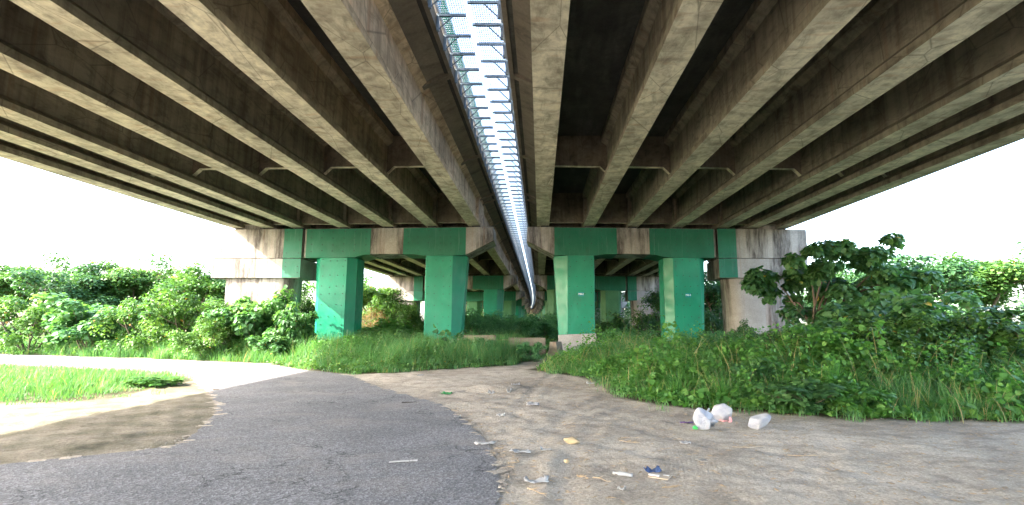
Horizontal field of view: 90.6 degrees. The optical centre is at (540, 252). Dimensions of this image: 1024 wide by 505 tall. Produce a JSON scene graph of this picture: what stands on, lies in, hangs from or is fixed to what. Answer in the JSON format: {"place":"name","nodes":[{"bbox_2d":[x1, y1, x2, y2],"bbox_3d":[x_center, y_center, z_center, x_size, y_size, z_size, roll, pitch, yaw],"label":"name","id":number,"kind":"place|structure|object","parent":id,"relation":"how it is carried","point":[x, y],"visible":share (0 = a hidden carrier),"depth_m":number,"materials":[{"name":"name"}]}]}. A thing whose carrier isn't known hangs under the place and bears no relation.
{"place":"outdoors","nodes":[
{"label":"outdoors","id":0,"kind":"place"},
{"bbox_2d":[0,354,500,504],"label":"road","id":1,"kind":"structure","parent":0,"point":[278,435],"depth_m":7.22,"materials":[{"name":"asphalt"}]},
{"bbox_2d":[27,380,509,491],"bbox_3d":[-5.551,3.393,10.723,10.888,0.012,13.865,0,-8,0],"label":"dirt drift","id":2,"kind":"object","parent":1,"relation":"on","point":[499,463],"visible":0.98,"depth_m":8.19,"materials":[{"name":"soil"}]},
{"bbox_2d":[0,323,555,374],"bbox_3d":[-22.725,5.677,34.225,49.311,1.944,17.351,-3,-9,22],"label":"grass","id":3,"kind":"structure","parent":0,"point":[155,351],"depth_m":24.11,"materials":[{"name":"plant"}]},
{"bbox_2d":[433,324,467,349],"bbox_3d":[-4.476,4.498,25.348,1.951,1.860,1.484,5,-10,-34],"label":"sapling","id":4,"kind":"object","parent":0,"point":[442,332],"visible":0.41,"depth_m":25.22,"materials":[{"name":"green plant"}]},
{"bbox_2d":[0,323,1023,504],"bbox_3d":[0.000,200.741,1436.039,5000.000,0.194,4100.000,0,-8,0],"label":"ground","id":5,"kind":"structure","parent":0,"point":[143,419],"depth_m":8.04,"materials":[{"name":"soil"}]},
{"bbox_2d":[0,249,84,324],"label":"broadleaf tree","id":6,"kind":"object","parent":5,"relation":"on","point":[5,289],"visible":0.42,"depth_m":52.03,"materials":[{"name":"green plant"}]},
{"bbox_2d":[0,294,92,353],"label":"leafy bush","id":7,"kind":"object","parent":5,"relation":"on","point":[28,324],"visible":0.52,"depth_m":30.84,"materials":[{"name":"green plant"}]},
{"bbox_2d":[0,262,133,308],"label":"broadleaf tree","id":8,"kind":"object","parent":5,"relation":"on","point":[64,282],"visible":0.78,"depth_m":44.30,"materials":[{"name":"green plant"}]},
{"bbox_2d":[30,288,142,350],"bbox_3d":[-26.913,4.269,31.150,7.009,4.074,5.643,-4,-9,28],"label":"broadleaf shrub","id":9,"kind":"object","parent":5,"relation":"on","point":[66,320],"visible":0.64,"depth_m":29.44,"materials":[{"name":"green plant"}]},
{"bbox_2d":[0,360,199,405],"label":"grass","id":10,"kind":"structure","parent":5,"relation":"on","point":[49,379],"depth_m":15.05,"materials":[{"name":"plant"}]},
{"bbox_2d":[73,249,189,307],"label":"broadleaf tree","id":11,"kind":"object","parent":5,"relation":"on","point":[140,280],"visible":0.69,"depth_m":48.29,"materials":[{"name":"green plant"}]},
{"bbox_2d":[87,297,193,352],"bbox_3d":[-22.845,4.356,29.704,4.887,3.513,5.390,0,-8,0],"label":"leafy bush","id":12,"kind":"object","parent":5,"relation":"on","point":[129,335],"visible":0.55,"depth_m":28.86,"materials":[{"name":"green plant"}]},
{"bbox_2d":[120,376,184,386],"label":"weed bush","id":13,"kind":"object","parent":5,"relation":"on","point":[160,381],"visible":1,"depth_m":14.80,"materials":[{"name":"green plant"}]},
{"bbox_2d":[139,260,225,330],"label":"broadleaf tree","id":14,"kind":"object","parent":5,"relation":"on","point":[201,284],"visible":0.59,"depth_m":45.30,"materials":[{"name":"green plant"}]},
{"bbox_2d":[138,288,234,349],"bbox_3d":[-20.371,4.145,29.812,5.375,3.987,5.929,6,-10,-35],"label":"leafy bush","id":15,"kind":"object","parent":5,"relation":"on","point":[191,306],"visible":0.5,"depth_m":28.80,"materials":[{"name":"green plant"}]},
{"bbox_2d":[165,315,252,357],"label":"leafy bush","id":16,"kind":"object","parent":5,"relation":"on","point":[210,332],"visible":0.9,"depth_m":25.46,"materials":[{"name":"green plant"}]},
{"bbox_2d":[3,271,483,317],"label":"wood","id":17,"kind":"object","parent":5,"relation":"on","point":[310,287],"visible":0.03,"depth_m":73.09,"materials":[{"name":"green plant"}]},
{"bbox_2d":[201,285,297,353],"bbox_3d":[-15.934,3.713,27.601,4.907,4.208,3.950,2,-8,-15],"label":"broadleaf shrub","id":18,"kind":"object","parent":5,"relation":"on","point":[244,316],"visible":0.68,"depth_m":26.92,"materials":[{"name":"green plant"}]},
{"bbox_2d":[211,225,316,313],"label":"wall pier","id":19,"kind":"structure","parent":5,"relation":"on","point":[257,263],"depth_m":31.22,"materials":[{"name":"concrete"}]},
{"bbox_2d":[245,331,294,357],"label":"broadleaf shrub","id":20,"kind":"object","parent":5,"relation":"on","point":[278,343],"visible":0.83,"depth_m":24.68,"materials":[{"name":"green plant"}]},
{"bbox_2d":[264,301,318,347],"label":"broadleaf shrub","id":21,"kind":"object","parent":5,"relation":"on","point":[291,324],"visible":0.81,"depth_m":26.39,"materials":[{"name":"green plant"}]},
{"bbox_2d":[300,281,314,331],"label":"leafy bush","id":22,"kind":"object","parent":5,"relation":"on","point":[306,306],"visible":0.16,"depth_m":35.81,"materials":[{"name":"green plant"}]},
{"bbox_2d":[330,335,381,350],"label":"weed bush","id":23,"kind":"object","parent":5,"relation":"on","point":[357,338],"visible":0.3,"depth_m":25.10,"materials":[{"name":"green plant"}]},
{"bbox_2d":[336,327,400,341],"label":"leafy bush","id":24,"kind":"object","parent":5,"relation":"on","point":[362,333],"visible":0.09,"depth_m":29.37,"materials":[{"name":"green plant"}]},
{"bbox_2d":[361,304,389,327],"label":"dry shrub","id":25,"kind":"object","parent":5,"relation":"on","point":[371,315],"visible":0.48,"depth_m":42.40,"materials":[{"name":"yellow plant"}]},
{"bbox_2d":[362,294,410,325],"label":"leafy bush","id":26,"kind":"object","parent":5,"relation":"on","point":[395,308],"visible":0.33,"depth_m":46.15,"materials":[{"name":"green plant"}]},
{"bbox_2d":[362,276,415,317],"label":"broadleaf tree","id":27,"kind":"object","parent":5,"relation":"on","point":[369,292],"visible":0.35,"depth_m":58.05,"materials":[{"name":"green plant"}]},
{"bbox_2d":[361,318,422,336],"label":"weed bush","id":28,"kind":"object","parent":5,"relation":"on","point":[392,324],"visible":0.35,"depth_m":33.15,"materials":[{"name":"green plant"}]},
{"bbox_2d":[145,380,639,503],"bbox_3d":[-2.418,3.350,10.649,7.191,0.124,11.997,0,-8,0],"label":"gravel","id":29,"kind":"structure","parent":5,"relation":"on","point":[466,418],"depth_m":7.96,"materials":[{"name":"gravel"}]},
{"bbox_2d":[304,226,496,341],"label":"portal pier","id":30,"kind":"structure","parent":5,"relation":"on","point":[341,256],"depth_m":31.29,"materials":[{"name":"concrete"}]},
{"bbox_2d":[0,0,495,228],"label":"bridge span","id":31,"kind":"object","parent":30,"relation":"on","point":[265,114],"visible":0.96,"depth_m":15.89,"materials":[{"name":"concrete"}]},
{"bbox_2d":[428,0,507,195],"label":"median guard","id":32,"kind":"object","parent":31,"relation":"attached to","point":[444,24],"visible":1,"depth_m":17.97,"materials":[{"name":"paint"}]},
{"bbox_2d":[282,197,517,275],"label":"bridge span","id":33,"kind":"object","parent":30,"relation":"on","point":[500,257],"visible":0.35,"depth_m":51.21,"materials":[{"name":"concrete"}]},
{"bbox_2d":[496,181,523,258],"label":"median guard","id":34,"kind":"object","parent":33,"relation":"attached to","point":[506,209],"visible":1,"depth_m":41.33,"materials":[{"name":"paint"}]},
{"bbox_2d":[379,274,424,317],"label":"wall pier","id":35,"kind":"structure","parent":5,"relation":"on","point":[413,286],"depth_m":63.59,"materials":[{"name":"concrete"}]},
{"bbox_2d":[379,327,427,340],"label":"leafy bush","id":36,"kind":"object","parent":5,"relation":"on","point":[406,334],"visible":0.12,"depth_m":29.69,"materials":[{"name":"green plant"}]},
{"bbox_2d":[396,303,423,334],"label":"leafy bush","id":37,"kind":"object","parent":5,"relation":"on","point":[414,317],"visible":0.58,"depth_m":38.95,"materials":[{"name":"green plant"}]},
{"bbox_2d":[424,275,517,318],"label":"portal pier","id":38,"kind":"structure","parent":5,"relation":"on","point":[493,287],"depth_m":63.64,"materials":[{"name":"concrete"}]},
{"bbox_2d":[410,259,524,290],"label":"bridge span","id":39,"kind":"object","parent":38,"relation":"on","point":[515,269],"visible":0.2,"depth_m":75.57,"materials":[{"name":"concrete"}]},
{"bbox_2d":[518,256,528,279],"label":"median guard","id":40,"kind":"object","parent":39,"relation":"attached to","point":[522,262],"visible":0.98,"depth_m":76.57,"materials":[{"name":"paint"}]},
{"bbox_2d":[457,333,495,343],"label":"concrete block","id":41,"kind":"structure","parent":5,"relation":"on","point":[485,336],"depth_m":27.99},
{"bbox_2d":[456,336,499,352],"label":"feathery shrub","id":42,"kind":"object","parent":5,"relation":"on","point":[486,343],"visible":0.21,"depth_m":25.68,"materials":[{"name":"green plant"}]},
{"bbox_2d":[464,306,509,334],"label":"feathery shrub","id":43,"kind":"object","parent":5,"relation":"on","point":[476,320],"visible":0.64,"depth_m":35.31,"materials":[{"name":"green plant"}]},
{"bbox_2d":[466,291,524,317],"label":"portal pier","id":44,"kind":"structure","parent":5,"relation":"on","point":[474,299],"depth_m":95.91,"materials":[{"name":"concrete"}]},
{"bbox_2d":[482,299,528,316],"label":"portal pier","id":45,"kind":"structure","parent":5,"relation":"on","point":[520,303],"depth_m":128.23,"materials":[{"name":"concrete"}]},
{"bbox_2d":[467,280,528,298],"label":"bridge span","id":46,"kind":"object","parent":45,"relation":"on","point":[523,286],"visible":0.19,"depth_m":108.51,"materials":[{"name":"concrete"}]},
{"bbox_2d":[473,313,541,338],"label":"feathery shrub","id":47,"kind":"object","parent":5,"relation":"on","point":[521,323],"visible":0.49,"depth_m":36.68,"materials":[{"name":"green plant"}]},
{"bbox_2d":[510,335,545,354],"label":"concrete block","id":48,"kind":"structure","parent":5,"relation":"on","point":[532,341],"depth_m":27.47,"materials":[{"name":"concrete"}]},
{"bbox_2d":[515,341,549,361],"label":"feathery shrub","id":49,"kind":"object","parent":5,"relation":"on","point":[524,347],"visible":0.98,"depth_m":24.68,"materials":[{"name":"green plant"}]},
{"bbox_2d":[524,475,548,482],"bbox_3d":[-0.039,2.704,6.037,0.315,0.057,0.134,2,-8,-11],"label":"paper scrap","id":50,"kind":"object","parent":5,"relation":"on","point":[543,479],"visible":1,"depth_m":6.05,"materials":[{"name":"paper"}]},
{"bbox_2d":[518,312,557,343],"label":"feathery shrub","id":51,"kind":"object","parent":5,"relation":"on","point":[550,329],"visible":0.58,"depth_m":39.13,"materials":[{"name":"green plant"}]},
{"bbox_2d":[547,339,562,359],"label":"concrete block","id":52,"kind":"structure","parent":5,"relation":"on","point":[554,347],"depth_m":25.32,"materials":[{"name":"concrete"}]},
{"bbox_2d":[536,291,597,316],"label":"portal pier","id":53,"kind":"structure","parent":5,"relation":"on","point":[542,295],"depth_m":96.01,"materials":[{"name":"concrete"}]},
{"bbox_2d":[532,259,640,291],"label":"bridge span","id":54,"kind":"object","parent":53,"relation":"on","point":[535,265],"visible":0.08,"depth_m":67.89,"materials":[{"name":"concrete"}]},
{"bbox_2d":[526,256,533,279],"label":"median guard","id":55,"kind":"object","parent":54,"relation":"attached to","point":[529,262],"visible":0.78,"depth_m":77.01,"materials":[{"name":"paint"}]},
{"bbox_2d":[558,331,596,351],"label":"concrete block","id":56,"kind":"structure","parent":5,"relation":"on","point":[566,340],"depth_m":26.87,"materials":[{"name":"concrete"}]},
{"bbox_2d":[533,275,626,322],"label":"portal pier","id":57,"kind":"structure","parent":5,"relation":"on","point":[610,288],"depth_m":63.60,"materials":[{"name":"concrete"}]},
{"bbox_2d":[576,342,630,355],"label":"feathery shrub","id":58,"kind":"object","parent":5,"relation":"on","point":[621,346],"visible":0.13,"depth_m":21.30,"materials":[{"name":"green plant"}]},
{"bbox_2d":[597,291,626,316],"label":"wall pier","id":59,"kind":"structure","parent":5,"relation":"on","point":[623,303],"depth_m":95.79,"materials":[{"name":"concrete"}]},
{"bbox_2d":[600,352,638,371],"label":"weed bush","id":60,"kind":"object","parent":5,"relation":"on","point":[607,361],"visible":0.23,"depth_m":17.52,"materials":[{"name":"green plant"}]},
{"bbox_2d":[595,311,646,341],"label":"leafy bush","id":61,"kind":"object","parent":5,"relation":"on","point":[606,323],"visible":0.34,"depth_m":37.27,"materials":[{"name":"green plant"}]},
{"bbox_2d":[527,226,715,341],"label":"portal pier","id":62,"kind":"structure","parent":5,"relation":"on","point":[679,255],"depth_m":31.29,"materials":[{"name":"concrete"}]},
{"bbox_2d":[525,197,740,275],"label":"bridge span","id":63,"kind":"object","parent":62,"relation":"on","point":[632,267],"visible":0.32,"depth_m":52.99,"materials":[{"name":"concrete"}]},
{"bbox_2d":[511,191,531,259],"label":"median guard","id":64,"kind":"object","parent":63,"relation":"attached to","point":[520,210],"visible":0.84,"depth_m":41.63,"materials":[{"name":"paint"}]},
{"bbox_2d":[500,0,1023,228],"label":"bridge span","id":65,"kind":"object","parent":62,"relation":"on","point":[755,114],"visible":0.98,"depth_m":15.69,"materials":[{"name":"concrete"}]},
{"bbox_2d":[467,0,523,197],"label":"median guard","id":66,"kind":"object","parent":65,"relation":"attached to","point":[514,174],"visible":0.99,"depth_m":17.47,"materials":[{"name":"paint"}]},
{"bbox_2d":[597,326,655,343],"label":"feathery shrub","id":67,"kind":"object","parent":5,"relation":"on","point":[631,333],"visible":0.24,"depth_m":27.38,"materials":[{"name":"green plant"}]},
{"bbox_2d":[605,297,660,336],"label":"straggly shrub","id":68,"kind":"object","parent":5,"relation":"on","point":[638,321],"visible":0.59,"depth_m":36.27,"materials":[{"name":"green plant"}]},
{"bbox_2d":[621,363,658,385],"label":"reed clump","id":69,"kind":"object","parent":5,"relation":"on","point":[641,372],"visible":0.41,"depth_m":14.16,"materials":[{"name":"green plant"}]},
{"bbox_2d":[622,303,660,338],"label":"leafy bush","id":70,"kind":"object","parent":5,"relation":"on","point":[654,319],"visible":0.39,"depth_m":38.72,"materials":[{"name":"green plant"}]},
{"bbox_2d":[625,274,659,332],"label":"wall pier","id":71,"kind":"structure","parent":5,"relation":"on","point":[638,287],"depth_m":63.54,"materials":[{"name":"concrete"}]},
{"bbox_2d":[641,286,659,310],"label":"broadleaf tree","id":72,"kind":"object","parent":5,"relation":"on","point":[652,298],"visible":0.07,"depth_m":55.01,"materials":[{"name":"green plant"}]},
{"bbox_2d":[638,357,669,375],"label":"weed bush","id":73,"kind":"object","parent":5,"relation":"on","point":[653,360],"visible":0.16,"depth_m":14.47,"materials":[{"name":"green plant"}]},
{"bbox_2d":[648,472,671,479],"bbox_3d":[1.478,2.746,6.235,0.250,0.030,0.200,-4,-9,28],"label":"cardboard piece","id":74,"kind":"object","parent":5,"relation":"on","point":[660,476],"visible":1,"depth_m":6.20,"materials":[{"name":"white paper"}]},
{"bbox_2d":[649,365,699,392],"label":"reed clump","id":75,"kind":"object","parent":5,"relation":"on","point":[678,387],"visible":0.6,"depth_m":12.20,"materials":[{"name":"green plant"}]},
{"bbox_2d":[664,349,738,383],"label":"weed bush","id":76,"kind":"object","parent":5,"relation":"on","point":[702,365],"visible":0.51,"depth_m":13.42,"materials":[{"name":"green plant"}]},
{"bbox_2d":[692,407,717,429],"bbox_3d":[2.938,2.963,9.057,0.486,0.375,0.318,0,-8,0],"label":"plastic bag","id":77,"kind":"object","parent":5,"relation":"on","point":[703,419],"visible":1,"depth_m":8.97,"materials":[{"name":"plastic"}]},
{"bbox_2d":[704,270,721,315],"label":"broadleaf tree","id":78,"kind":"object","parent":5,"relation":"on","point":[712,292],"visible":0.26,"depth_m":45.71,"materials":[{"name":"green plant"}]},
{"bbox_2d":[675,329,750,349],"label":"feathery shrub","id":79,"kind":"object","parent":5,"relation":"on","point":[716,339],"visible":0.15,"depth_m":19.35,"materials":[{"name":"green plant"}]},
{"bbox_2d":[704,299,723,337],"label":"leafy bush","id":80,"kind":"object","parent":5,"relation":"on","point":[711,316],"visible":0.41,"depth_m":36.82,"materials":[{"name":"green plant"}]},
{"bbox_2d":[711,403,731,421],"bbox_3d":[3.554,3.106,9.876,0.420,0.321,0.423,-5,-9,30],"label":"plastic bag","id":81,"kind":"object","parent":5,"relation":"on","point":[722,412],"visible":0.94,"depth_m":9.72,"materials":[{"name":"plastic"}]},
{"bbox_2d":[698,373,751,402],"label":"reed clump","id":82,"kind":"object","parent":5,"relation":"on","point":[721,388],"visible":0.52,"depth_m":11.47,"materials":[{"name":"green plant"}]},
{"bbox_2d":[693,338,768,361],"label":"weed bush","id":83,"kind":"object","parent":5,"relation":"on","point":[732,346],"visible":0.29,"depth_m":15.17,"materials":[{"name":"green plant"}]},
{"bbox_2d":[730,318,765,339],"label":"leafy bush","id":84,"kind":"object","parent":5,"relation":"on","point":[740,329],"visible":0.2,"depth_m":27.88,"materials":[{"name":"green plant"}]},
{"bbox_2d":[726,355,786,391],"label":"broadleaf shrub","id":85,"kind":"object","parent":5,"relation":"on","point":[734,369],"visible":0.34,"depth_m":12.20,"materials":[{"name":"green plant"}]},
{"bbox_2d":[707,225,807,334],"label":"wall pier","id":86,"kind":"structure","parent":5,"relation":"on","point":[739,252],"depth_m":31.23,"materials":[{"name":"concrete"}]},
{"bbox_2d":[748,413,770,429],"bbox_3d":[3.946,3.015,9.048,0.393,0.268,0.333,5,-9,-32],"label":"plastic bag","id":87,"kind":"object","parent":5,"relation":"on","point":[759,421],"visible":1,"depth_m":8.95,"materials":[{"name":"plastic"}]},
{"bbox_2d":[725,349,826,382],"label":"weed bush","id":88,"kind":"object","parent":5,"relation":"on","point":[805,366],"visible":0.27,"depth_m":12.67,"materials":[{"name":"green plant"}]},
{"bbox_2d":[536,314,1023,421],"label":"weeds","id":89,"kind":"object","parent":5,"relation":"on","point":[879,409],"visible":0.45,"depth_m":12.19,"materials":[{"name":"green plant"}]},
{"bbox_2d":[538,320,1023,423],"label":"grass","id":90,"kind":"structure","parent":5,"relation":"on","point":[927,386],"depth_m":11.95,"materials":[{"name":"plant"}]},
{"bbox_2d":[753,376,861,414],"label":"broadleaf shrub","id":91,"kind":"object","parent":5,"relation":"on","point":[806,394],"visible":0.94,"depth_m":10.41,"materials":[{"name":"green plant"}]},
{"bbox_2d":[595,281,1023,324],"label":"wood","id":92,"kind":"object","parent":5,"relation":"on","point":[628,310],"visible":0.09,"depth_m":79.82,"materials":[{"name":"green plant"}]},
{"bbox_2d":[758,302,887,344],"bbox_3d":[9.143,3.020,17.138,3.386,2.639,4.206,3,-9,-23],"label":"broadleaf shrub","id":93,"kind":"object","parent":5,"relation":"on","point":[822,321],"visible":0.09,"depth_m":16.47,"materials":[{"name":"green plant"}]},
{"bbox_2d":[800,266,863,318],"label":"broadleaf tree","id":94,"kind":"object","parent":5,"relation":"on","point":[845,274],"visible":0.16,"depth_m":48.17,"materials":[{"name":"green plant"}]},
{"bbox_2d":[773,324,907,375],"bbox_3d":[8.396,3.001,14.313,3.335,1.934,3.453,7,-10,-41],"label":"weed bush","id":95,"kind":"object","parent":5,"relation":"on","point":[814,330],"visible":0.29,"depth_m":13.63,"materials":[{"name":"green plant"}]},
{"bbox_2d":[795,348,902,384],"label":"reed clump","id":96,"kind":"object","parent":5,"relation":"on","point":[836,369],"visible":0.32,"depth_m":11.55,"materials":[{"name":"green plant"}]},
{"bbox_2d":[811,375,896,413],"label":"weed bush","id":97,"kind":"object","parent":5,"relation":"on","point":[881,395],"visible":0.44,"depth_m":10.25,"materials":[{"name":"green plant"}]},
{"bbox_2d":[739,232,983,327],"bbox_3d":[13.875,2.208,22.762,9.225,5.888,4.530,-3,-8,18],"label":"spreading tree","id":98,"kind":"object","parent":5,"relation":"on","point":[824,285],"visible":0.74,"depth_m":22.16,"materials":[{"name":"green plant"}]},
{"bbox_2d":[814,286,954,325],"bbox_3d":[12.204,2.878,18.448,3.884,3.340,4.912,2,-8,-13],"label":"broadleaf shrub","id":99,"kind":"object","parent":5,"relation":"on","point":[836,310],"visible":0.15,"depth_m":18.49,"materials":[{"name":"green plant"}]},
{"bbox_2d":[820,311,982,384],"bbox_3d":[9.861,2.805,14.259,3.909,2.280,4.312,-2,-8,15],"label":"leafy bush","id":100,"kind":"object","parent":5,"relation":"on","point":[897,331],"visible":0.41,"depth_m":13.86,"materials":[{"name":"green plant"}]},
{"bbox_2d":[832,252,988,304],"bbox_3d":[26.064,3.592,36.367,9.466,6.893,9.949,-5,-9,30],"label":"broadleaf tree","id":101,"kind":"object","parent":5,"relation":"on","point":[951,270],"visible":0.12,"depth_m":33.31,"materials":[{"name":"green plant"}]},
{"bbox_2d":[858,289,1023,357],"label":"broadleaf shrub","id":102,"kind":"object","parent":5,"relation":"on","point":[907,310],"visible":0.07,"depth_m":15.09,"materials":[{"name":"green plant"}]},
{"bbox_2d":[900,305,1023,373],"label":"leafy bush","id":103,"kind":"object","parent":5,"relation":"on","point":[1011,330],"visible":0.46,"depth_m":14.27,"materials":[{"name":"green plant"}]},
{"bbox_2d":[929,234,1023,318],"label":"broadleaf tree","id":104,"kind":"object","parent":5,"relation":"on","point":[1004,277],"visible":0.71,"depth_m":35.50,"materials":[{"name":"green plant"}]},
{"bbox_2d":[0,0,1023,322],"label":"sky","id":105,"kind":"structure","parent":0,"point":[974,206],"materials":[{"name":"white"}]},
{"bbox_2d":[564,437,579,443],"bbox_3d":[0.499,2.947,7.929,0.258,0.097,0.142,0,-8,0],"label":"tan lump","id":106,"kind":"object","parent":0,"point":[571,440],"visible":1,"depth_m":7.89,"materials":[{"name":"stone"}]},
{"bbox_2d":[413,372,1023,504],"bbox_3d":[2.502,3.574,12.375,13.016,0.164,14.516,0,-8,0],"label":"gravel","id":107,"kind":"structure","parent":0,"point":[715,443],"depth_m":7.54,"materials":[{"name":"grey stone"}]},
{"bbox_2d":[454,380,1023,504],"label":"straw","id":108,"kind":"object","parent":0,"point":[731,450],"visible":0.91,"depth_m":7.45,"materials":[{"name":"plant"}]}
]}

